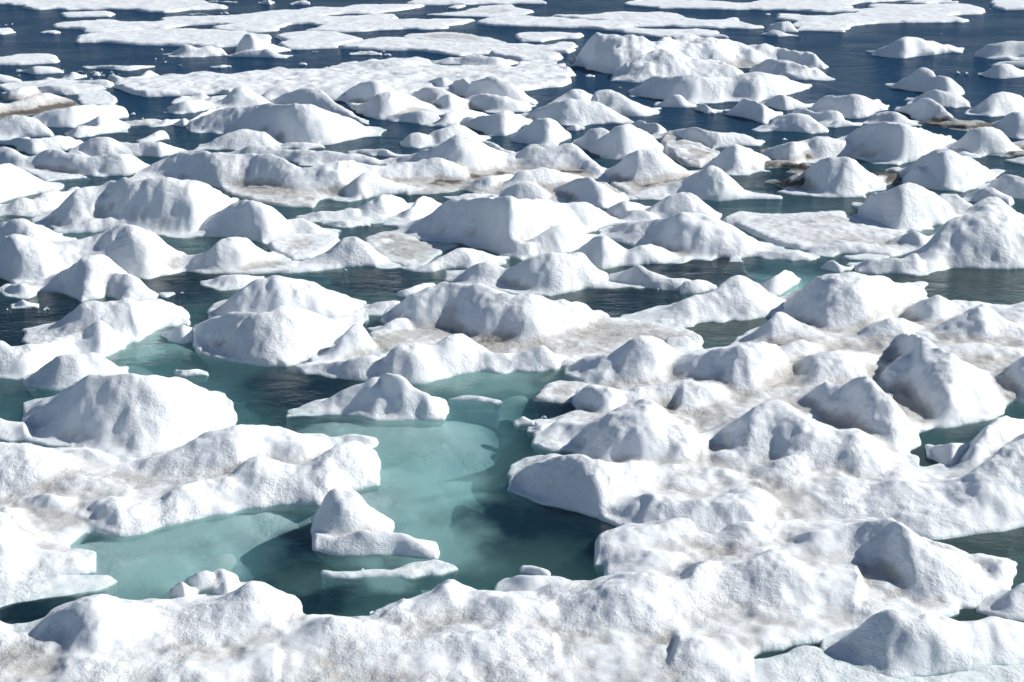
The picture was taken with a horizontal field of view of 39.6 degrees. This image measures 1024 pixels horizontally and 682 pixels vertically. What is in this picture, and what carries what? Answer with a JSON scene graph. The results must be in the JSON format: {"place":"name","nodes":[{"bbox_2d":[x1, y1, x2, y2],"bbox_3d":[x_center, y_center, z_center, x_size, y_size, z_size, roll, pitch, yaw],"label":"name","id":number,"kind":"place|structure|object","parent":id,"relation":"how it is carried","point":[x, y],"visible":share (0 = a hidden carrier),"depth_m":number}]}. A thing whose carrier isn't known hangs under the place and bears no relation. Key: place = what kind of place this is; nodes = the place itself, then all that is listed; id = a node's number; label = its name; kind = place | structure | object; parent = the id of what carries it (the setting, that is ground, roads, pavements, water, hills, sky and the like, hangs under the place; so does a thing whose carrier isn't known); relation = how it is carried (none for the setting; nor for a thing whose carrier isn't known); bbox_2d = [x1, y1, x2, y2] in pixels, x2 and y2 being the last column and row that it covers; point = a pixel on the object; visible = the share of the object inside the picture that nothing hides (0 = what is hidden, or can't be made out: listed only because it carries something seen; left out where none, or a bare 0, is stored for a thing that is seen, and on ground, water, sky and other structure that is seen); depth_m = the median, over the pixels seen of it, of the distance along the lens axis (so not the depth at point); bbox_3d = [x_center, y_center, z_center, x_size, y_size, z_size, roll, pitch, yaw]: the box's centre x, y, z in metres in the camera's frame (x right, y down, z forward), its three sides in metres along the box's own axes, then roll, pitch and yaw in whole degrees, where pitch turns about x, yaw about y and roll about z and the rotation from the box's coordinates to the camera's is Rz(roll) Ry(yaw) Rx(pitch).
{"place":"outdoors","nodes":[
{"label":"outdoors","id":0,"kind":"place"},
{"bbox_2d":[0,0,1023,623],"bbox_3d":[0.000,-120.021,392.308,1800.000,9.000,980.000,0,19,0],"label":"sea water","id":1,"kind":"structure","parent":0,"point":[852,62],"depth_m":49.62},
{"bbox_2d":[0,115,53,139],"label":"ice lump","id":2,"kind":"object","parent":1,"relation":"on","point":[13,126],"visible":0.48,"depth_m":52.49},
{"bbox_2d":[0,53,59,65],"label":"ice floe","id":3,"kind":"object","parent":1,"relation":"on","point":[31,59],"visible":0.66,"depth_m":70.68},
{"bbox_2d":[0,163,63,202],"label":"ice lump","id":4,"kind":"object","parent":1,"relation":"on","point":[16,182],"visible":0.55,"depth_m":43.64},
{"bbox_2d":[0,93,78,119],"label":"ice lump","id":5,"kind":"object","parent":1,"relation":"on","point":[42,103],"visible":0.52,"depth_m":57.45},
{"bbox_2d":[0,187,79,221],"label":"ice lump","id":6,"kind":"object","parent":1,"relation":"on","point":[41,203],"visible":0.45,"depth_m":41.55},
{"bbox_2d":[0,135,82,153],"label":"ice lump","id":7,"kind":"object","parent":1,"relation":"on","point":[28,145],"visible":0.39,"depth_m":50.02},
{"bbox_2d":[0,79,105,91],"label":"ice lump","id":8,"kind":"object","parent":1,"relation":"on","point":[6,87],"visible":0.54,"depth_m":63.54},
{"bbox_2d":[0,575,117,606],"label":"slush floe","id":9,"kind":"object","parent":1,"relation":"on","point":[74,586],"visible":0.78,"depth_m":20.34},
{"bbox_2d":[0,147,149,180],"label":"ice lump","id":10,"kind":"object","parent":1,"relation":"on","point":[51,164],"visible":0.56,"depth_m":46.58},
{"bbox_2d":[21,352,128,399],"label":"ice lump","id":11,"kind":"object","parent":1,"relation":"on","point":[56,375],"visible":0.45,"depth_m":28.06},
{"bbox_2d":[0,254,158,301],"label":"ice lump","id":12,"kind":"object","parent":1,"relation":"on","point":[92,277],"visible":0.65,"depth_m":33.76},
{"bbox_2d":[32,104,128,127],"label":"ice lump","id":13,"kind":"object","parent":1,"relation":"on","point":[73,117],"visible":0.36,"depth_m":54.69},
{"bbox_2d":[0,298,190,412],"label":"hummocked floe","id":14,"kind":"object","parent":1,"relation":"on","point":[110,330],"visible":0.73,"depth_m":30.57},
{"bbox_2d":[64,116,129,137],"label":"ice lump","id":15,"kind":"object","parent":1,"relation":"on","point":[98,125],"visible":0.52,"depth_m":53.25},
{"bbox_2d":[76,89,117,104],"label":"ice lump","id":16,"kind":"object","parent":1,"relation":"on","point":[99,97],"visible":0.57,"depth_m":60.53},
{"bbox_2d":[0,0,227,12],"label":"ice floe","id":17,"kind":"object","parent":1,"relation":"on","point":[162,6],"visible":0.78,"depth_m":95.53},
{"bbox_2d":[0,373,237,457],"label":"ice lump","id":18,"kind":"object","parent":1,"relation":"on","point":[132,415],"visible":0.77,"depth_m":25.44},
{"bbox_2d":[68,137,187,156],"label":"ice lump","id":19,"kind":"object","parent":1,"relation":"on","point":[96,146],"visible":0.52,"depth_m":49.21},
{"bbox_2d":[30,177,238,253],"bbox_3d":[-10.634,-3.489,40.704,6.292,2.662,4.838,-5,20,-14],"label":"ice lump","id":20,"kind":"object","parent":1,"relation":"on","point":[168,210],"visible":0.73,"depth_m":39.62},
{"bbox_2d":[0,218,329,311],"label":"hummocked floe","id":21,"kind":"object","parent":1,"relation":"on","point":[30,252],"visible":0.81,"depth_m":35.67},
{"bbox_2d":[74,28,271,47],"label":"ice floe","id":22,"kind":"object","parent":1,"relation":"on","point":[194,37],"visible":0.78,"depth_m":78.72},
{"bbox_2d":[161,325,208,367],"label":"ice lump","id":23,"kind":"object","parent":1,"relation":"on","point":[182,336],"visible":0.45,"depth_m":30.73},
{"bbox_2d":[73,511,301,599],"bbox_3d":[-5.190,3.258,22.110,5.494,0.449,3.320,-9,21,-25],"label":"sunken ledge","id":24,"kind":"object","parent":1,"relation":"in","point":[253,543],"visible":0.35,"depth_m":21.95},
{"bbox_2d":[0,424,380,586],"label":"hummocked floe","id":25,"kind":"object","parent":1,"relation":"on","point":[58,504],"visible":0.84,"depth_m":23.22},
{"bbox_2d":[165,100,215,113],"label":"ice lump","id":26,"kind":"object","parent":1,"relation":"on","point":[188,106],"visible":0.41,"depth_m":57.42},
{"bbox_2d":[164,44,227,56],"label":"ice lump","id":27,"kind":"object","parent":1,"relation":"on","point":[186,50],"visible":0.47,"depth_m":72.98},
{"bbox_2d":[170,569,246,598],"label":"ice lump","id":28,"kind":"object","parent":1,"relation":"on","point":[221,581],"visible":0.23,"depth_m":20.37},
{"bbox_2d":[193,274,264,323],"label":"ice lump","id":29,"kind":"object","parent":1,"relation":"on","point":[237,282],"visible":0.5,"depth_m":34.58},
{"bbox_2d":[195,129,283,150],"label":"ice lump","id":30,"kind":"object","parent":1,"relation":"on","point":[239,139],"visible":0.41,"depth_m":50.43},
{"bbox_2d":[213,86,270,108],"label":"ice lump","id":31,"kind":"object","parent":1,"relation":"on","point":[241,96],"visible":0.41,"depth_m":58.58},
{"bbox_2d":[227,34,292,57],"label":"ice lump","id":32,"kind":"object","parent":1,"relation":"on","point":[250,45],"visible":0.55,"depth_m":73.58},
{"bbox_2d":[52,4,474,33],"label":"ice floe","id":33,"kind":"object","parent":1,"relation":"on","point":[374,19],"visible":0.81,"depth_m":86.35},
{"bbox_2d":[185,200,341,254],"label":"ice lump","id":34,"kind":"object","parent":1,"relation":"on","point":[256,222],"visible":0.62,"depth_m":38.90},
{"bbox_2d":[192,306,364,387],"bbox_3d":[-4.919,0.095,30.857,4.226,2.116,3.586,-6,20,-17],"label":"ice lump","id":35,"kind":"object","parent":1,"relation":"on","point":[245,346],"visible":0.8,"depth_m":29.76},
{"bbox_2d":[186,103,385,145],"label":"ice lump","id":36,"kind":"object","parent":1,"relation":"on","point":[296,122],"visible":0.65,"depth_m":52.00},
{"bbox_2d":[207,275,368,327],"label":"ice lump","id":37,"kind":"object","parent":1,"relation":"on","point":[267,294],"visible":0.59,"depth_m":32.03},
{"bbox_2d":[267,233,339,260],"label":"ice lump","id":38,"kind":"object","parent":1,"relation":"on","point":[297,246],"visible":0.47,"depth_m":37.78},
{"bbox_2d":[262,87,368,123],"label":"ice lump","id":39,"kind":"object","parent":1,"relation":"on","point":[285,96],"visible":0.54,"depth_m":57.83},
{"bbox_2d":[275,30,362,49],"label":"ice floe","id":40,"kind":"object","parent":1,"relation":"on","point":[303,40],"visible":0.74,"depth_m":78.32},
{"bbox_2d":[250,236,400,299],"bbox_3d":[-5.144,-1.569,36.117,4.754,1.920,2.074,-10,21,-26],"label":"ice lump","id":41,"kind":"object","parent":1,"relation":"on","point":[352,253],"visible":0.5,"depth_m":36.14},
{"bbox_2d":[107,56,575,100],"bbox_3d":[-7.179,-11.703,65.744,22.334,1.747,11.512,-6,20,-16],"label":"ice floe","id":42,"kind":"object","parent":1,"relation":"on","point":[409,76],"visible":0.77,"depth_m":64.55},
{"bbox_2d":[320,220,370,237],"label":"brash ice","id":43,"kind":"structure","parent":1,"relation":"on","point":[345,225],"depth_m":39.99},
{"bbox_2d":[295,194,414,240],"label":"ice lump","id":44,"kind":"object","parent":1,"relation":"on","point":[377,211],"visible":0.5,"depth_m":40.78},
{"bbox_2d":[285,373,448,431],"bbox_3d":[-2.816,1.429,27.161,3.494,1.849,1.815,0,19,0],"label":"ice lump","id":45,"kind":"object","parent":1,"relation":"on","point":[382,400],"visible":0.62,"depth_m":26.61},
{"bbox_2d":[307,488,439,615],"bbox_3d":[-2.293,3.278,21.901,1.629,1.832,2.596,-15,24,-37],"label":"ice lump","id":46,"kind":"object","parent":1,"relation":"on","point":[352,530],"visible":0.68,"depth_m":21.61},
{"bbox_2d":[298,466,450,563],"bbox_3d":[-2.402,2.688,23.793,2.905,0.426,3.814,10,21,26],"label":"sunken ledge","id":47,"kind":"object","parent":1,"relation":"in","point":[394,501],"visible":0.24,"depth_m":23.50},
{"bbox_2d":[128,135,628,208],"bbox_3d":[-4.267,-5.416,46.567,16.705,2.485,10.774,0,19,0],"label":"hummocked floe","id":48,"kind":"object","parent":1,"relation":"on","point":[561,173],"visible":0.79,"depth_m":44.85},
{"bbox_2d":[363,300,399,330],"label":"ice lump","id":49,"kind":"object","parent":1,"relation":"on","point":[377,309],"visible":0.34,"depth_m":32.58},
{"bbox_2d":[0,252,764,616],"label":"submerged ice","id":50,"kind":"structure","parent":1,"relation":"in","point":[482,566],"depth_m":25.26},
{"bbox_2d":[320,559,457,596],"bbox_3d":[-1.791,3.537,20.889,2.013,0.412,0.510,-4,19,-11],"label":"ice floe","id":51,"kind":"object","parent":1,"relation":"on","point":[423,575],"visible":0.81,"depth_m":20.80},
{"bbox_2d":[282,419,499,483],"bbox_3d":[-2.471,1.852,26.236,4.508,0.415,3.136,0,19,0],"label":"sunken ledge","id":52,"kind":"object","parent":1,"relation":"in","point":[455,449],"visible":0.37,"depth_m":25.92},
{"bbox_2d":[383,196,441,222],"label":"ice lump","id":53,"kind":"object","parent":1,"relation":"on","point":[422,207],"visible":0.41,"depth_m":40.87},
{"bbox_2d":[364,229,484,266],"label":"ice floe","id":54,"kind":"object","parent":1,"relation":"on","point":[400,247],"visible":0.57,"depth_m":37.63},
{"bbox_2d":[341,80,535,124],"bbox_3d":[-4.198,-9.336,58.230,9.388,2.216,6.430,8,21,23],"label":"ice lump","id":55,"kind":"object","parent":1,"relation":"on","point":[377,100],"visible":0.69,"depth_m":57.52},
{"bbox_2d":[400,124,490,147],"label":"ice lump","id":56,"kind":"object","parent":1,"relation":"on","point":[422,140],"visible":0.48,"depth_m":50.94},
{"bbox_2d":[399,248,510,284],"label":"ice lump","id":57,"kind":"object","parent":1,"relation":"on","point":[461,258],"visible":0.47,"depth_m":36.02},
{"bbox_2d":[403,32,506,42],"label":"ice floe","id":58,"kind":"object","parent":1,"relation":"on","point":[454,36],"visible":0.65,"depth_m":79.85},
{"bbox_2d":[340,37,575,55],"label":"ice floe","id":59,"kind":"object","parent":1,"relation":"on","point":[451,48],"visible":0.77,"depth_m":75.52},
{"bbox_2d":[427,109,488,126],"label":"ice lump","id":60,"kind":"object","parent":1,"relation":"on","point":[457,116],"visible":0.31,"depth_m":54.77},
{"bbox_2d":[430,55,518,65],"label":"ice lump","id":61,"kind":"object","parent":1,"relation":"on","point":[476,60],"visible":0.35,"depth_m":69.97},
{"bbox_2d":[448,395,501,432],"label":"ice floe","id":62,"kind":"object","parent":1,"relation":"on","point":[482,410],"visible":0.42,"depth_m":27.42},
{"bbox_2d":[406,0,545,4],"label":"ice floe","id":63,"kind":"object","parent":1,"relation":"on","point":[449,2],"visible":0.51,"depth_m":97.93},
{"bbox_2d":[427,4,533,16],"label":"ice floe","id":64,"kind":"object","parent":1,"relation":"on","point":[494,10],"visible":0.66,"depth_m":92.25},
{"bbox_2d":[451,76,537,104],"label":"ice lump","id":65,"kind":"object","parent":1,"relation":"on","point":[492,85],"visible":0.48,"depth_m":59.41},
{"bbox_2d":[459,111,532,135],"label":"ice lump","id":66,"kind":"object","parent":1,"relation":"on","point":[503,123],"visible":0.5,"depth_m":53.23},
{"bbox_2d":[294,282,703,400],"bbox_3d":[-0.083,0.058,30.837,8.781,2.146,5.834,0,19,0],"label":"hummocked floe","id":67,"kind":"object","parent":1,"relation":"on","point":[437,339],"visible":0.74,"depth_m":30.23},
{"bbox_2d":[381,195,626,266],"bbox_3d":[-0.378,-3.279,39.968,6.274,2.650,7.512,11,22,30],"label":"ice lump","id":68,"kind":"object","parent":1,"relation":"on","point":[518,231],"visible":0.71,"depth_m":38.13},
{"bbox_2d":[0,516,1016,681],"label":"snow bank","id":69,"kind":"structure","parent":1,"relation":"on","point":[677,600],"depth_m":19.18},
{"bbox_2d":[488,46,562,61],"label":"ice floe","id":70,"kind":"object","parent":1,"relation":"on","point":[513,53],"visible":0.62,"depth_m":72.01},
{"bbox_2d":[494,565,569,591],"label":"ice lump","id":71,"kind":"object","parent":1,"relation":"on","point":[531,578],"visible":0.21,"depth_m":20.31},
{"bbox_2d":[443,252,629,300],"bbox_3d":[0.628,-1.286,34.970,5.062,2.038,2.770,0,19,0],"label":"ice lump","id":72,"kind":"object","parent":1,"relation":"on","point":[552,275],"visible":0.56,"depth_m":34.29},
{"bbox_2d":[510,118,571,146],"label":"ice lump","id":73,"kind":"object","parent":1,"relation":"on","point":[546,132],"visible":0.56,"depth_m":51.35},
{"bbox_2d":[515,32,583,41],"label":"ice floe","id":74,"kind":"object","parent":1,"relation":"on","point":[534,36],"visible":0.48,"depth_m":79.88},
{"bbox_2d":[533,380,587,402],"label":"brash ice","id":75,"kind":"structure","parent":1,"relation":"on","point":[560,391],"depth_m":27.61},
{"bbox_2d":[521,89,660,125],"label":"ice lump","id":76,"kind":"object","parent":1,"relation":"on","point":[580,107],"visible":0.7,"depth_m":55.47},
{"bbox_2d":[476,11,763,37],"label":"ice floe","id":77,"kind":"object","parent":1,"relation":"on","point":[626,22],"visible":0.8,"depth_m":85.67},
{"bbox_2d":[586,124,664,159],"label":"ice lump","id":78,"kind":"object","parent":1,"relation":"on","point":[619,142],"visible":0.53,"depth_m":49.00},
{"bbox_2d":[608,265,691,297],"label":"ice lump","id":79,"kind":"object","parent":1,"relation":"on","point":[638,276],"visible":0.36,"depth_m":34.48},
{"bbox_2d":[605,148,697,199],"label":"ice lump","id":80,"kind":"object","parent":1,"relation":"on","point":[633,173],"visible":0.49,"depth_m":44.95},
{"bbox_2d":[567,192,820,287],"bbox_3d":[4.613,-2.777,39.212,7.447,2.171,7.048,0,19,0],"label":"hummocked floe","id":81,"kind":"object","parent":1,"relation":"on","point":[680,227],"visible":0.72,"depth_m":37.20},
{"bbox_2d":[679,279,716,298],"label":"ice lump","id":82,"kind":"object","parent":1,"relation":"on","point":[688,289],"visible":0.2,"depth_m":33.97},
{"bbox_2d":[572,32,834,82],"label":"hummocked floe","id":83,"kind":"object","parent":1,"relation":"on","point":[632,58],"visible":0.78,"depth_m":67.87},
{"bbox_2d":[627,165,782,200],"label":"ice lump","id":84,"kind":"object","parent":1,"relation":"on","point":[712,182],"visible":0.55,"depth_m":43.24},
{"bbox_2d":[651,127,764,149],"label":"ice lump","id":85,"kind":"object","parent":1,"relation":"on","point":[711,139],"visible":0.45,"depth_m":50.92},
{"bbox_2d":[620,270,801,327],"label":"ice ridge","id":86,"kind":"structure","parent":1,"relation":"on","point":[739,298],"depth_m":32.20},
{"bbox_2d":[628,72,811,103],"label":"ice lump","id":87,"kind":"object","parent":1,"relation":"on","point":[754,86],"visible":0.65,"depth_m":60.21},
{"bbox_2d":[696,144,770,174],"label":"ice lump","id":88,"kind":"object","parent":1,"relation":"on","point":[735,159],"visible":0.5,"depth_m":46.79},
{"bbox_2d":[660,135,812,172],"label":"brash ice","id":89,"kind":"structure","parent":1,"relation":"on","point":[683,152],"depth_m":48.72},
{"bbox_2d":[723,98,782,123],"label":"ice lump","id":90,"kind":"object","parent":1,"relation":"on","point":[756,111],"visible":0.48,"depth_m":56.03},
{"bbox_2d":[507,272,1023,579],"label":"hummocked mass","id":91,"kind":"object","parent":1,"relation":"on","point":[832,396],"visible":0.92,"depth_m":25.23},
{"bbox_2d":[752,113,828,133],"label":"ice lump","id":92,"kind":"object","parent":1,"relation":"on","point":[798,122],"visible":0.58,"depth_m":53.50},
{"bbox_2d":[624,0,985,31],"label":"ice floe","id":93,"kind":"object","parent":1,"relation":"on","point":[849,17],"visible":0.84,"depth_m":93.00},
{"bbox_2d":[723,211,934,275],"bbox_3d":[8.723,-2.691,39.548,4.606,1.663,6.172,-18,26,-42],"label":"ice floe","id":94,"kind":"object","parent":1,"relation":"on","point":[827,236],"visible":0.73,"depth_m":38.68},
{"bbox_2d":[765,157,899,197],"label":"ice lump","id":95,"kind":"object","parent":1,"relation":"on","point":[843,177],"visible":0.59,"depth_m":43.83},
{"bbox_2d":[809,94,889,118],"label":"ice lump","id":96,"kind":"object","parent":1,"relation":"on","point":[853,106],"visible":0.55,"depth_m":56.52},
{"bbox_2d":[761,121,956,164],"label":"ice lump","id":97,"kind":"object","parent":1,"relation":"on","point":[891,143],"visible":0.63,"depth_m":48.55},
{"bbox_2d":[754,645,1023,681],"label":"ice floe","id":98,"kind":"object","parent":1,"relation":"on","point":[806,663],"visible":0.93,"depth_m":18.23},
{"bbox_2d":[851,182,971,235],"bbox_3d":[11.661,-3.710,41.594,4.949,2.444,3.557,-11,22,-30],"label":"hummocked floe","id":99,"kind":"object","parent":1,"relation":"on","point":[907,207],"visible":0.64,"depth_m":39.99},
{"bbox_2d":[866,37,964,57],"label":"ice lump","id":100,"kind":"object","parent":1,"relation":"on","point":[906,47],"visible":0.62,"depth_m":73.03},
{"bbox_2d":[820,609,1023,678],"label":"hummocked floe","id":101,"kind":"object","parent":1,"relation":"on","point":[895,643],"visible":0.84,"depth_m":18.47},
{"bbox_2d":[885,67,964,95],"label":"ice lump","id":102,"kind":"object","parent":1,"relation":"on","point":[923,79],"visible":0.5,"depth_m":62.28},
{"bbox_2d":[894,98,968,130],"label":"ice lump","id":103,"kind":"object","parent":1,"relation":"on","point":[924,109],"visible":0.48,"depth_m":55.75},
{"bbox_2d":[846,204,1023,279],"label":"hummocked floe","id":104,"kind":"object","parent":1,"relation":"on","point":[988,237],"visible":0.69,"depth_m":36.12},
{"bbox_2d":[904,89,970,107],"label":"ice lump","id":105,"kind":"object","parent":1,"relation":"on","point":[945,99],"visible":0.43,"depth_m":58.78},
{"bbox_2d":[925,443,969,464],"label":"ice lump","id":106,"kind":"object","parent":1,"relation":"on","point":[949,454],"visible":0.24,"depth_m":24.59},
{"bbox_2d":[892,149,1004,191],"bbox_3d":[14.460,-5.674,47.407,3.761,2.347,7.237,7,20,20],"label":"hummocked floe","id":107,"kind":"object","parent":1,"relation":"on","point":[959,170],"visible":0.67,"depth_m":44.72},
{"bbox_2d":[918,120,992,129],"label":"ice lump","id":108,"kind":"object","parent":1,"relation":"on","point":[965,124],"visible":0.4,"depth_m":54.23},
{"bbox_2d":[942,127,1023,156],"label":"ice lump","id":109,"kind":"object","parent":1,"relation":"on","point":[983,141],"visible":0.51,"depth_m":49.50},
{"bbox_2d":[962,187,1014,214],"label":"ice lump","id":110,"kind":"object","parent":1,"relation":"on","point":[987,195],"visible":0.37,"depth_m":42.47},
{"bbox_2d":[964,91,1023,116],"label":"ice lump","id":111,"kind":"object","parent":1,"relation":"on","point":[1002,103],"visible":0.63,"depth_m":56.97},
{"bbox_2d":[973,41,1023,57],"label":"ice lump","id":112,"kind":"object","parent":1,"relation":"on","point":[1012,48],"visible":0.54,"depth_m":72.47},
{"bbox_2d":[976,583,1023,621],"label":"ice lump","id":113,"kind":"object","parent":1,"relation":"on","point":[1007,604],"visible":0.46,"depth_m":19.68},
{"bbox_2d":[977,174,1023,198],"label":"ice lump","id":114,"kind":"object","parent":1,"relation":"on","point":[1010,185],"visible":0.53,"depth_m":43.55},
{"bbox_2d":[977,64,1023,78],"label":"ice lump","id":115,"kind":"object","parent":1,"relation":"on","point":[1002,71],"visible":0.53,"depth_m":66.07},
{"bbox_2d":[991,112,1023,138],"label":"ice lump","id":116,"kind":"object","parent":1,"relation":"on","point":[1011,125],"visible":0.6,"depth_m":52.66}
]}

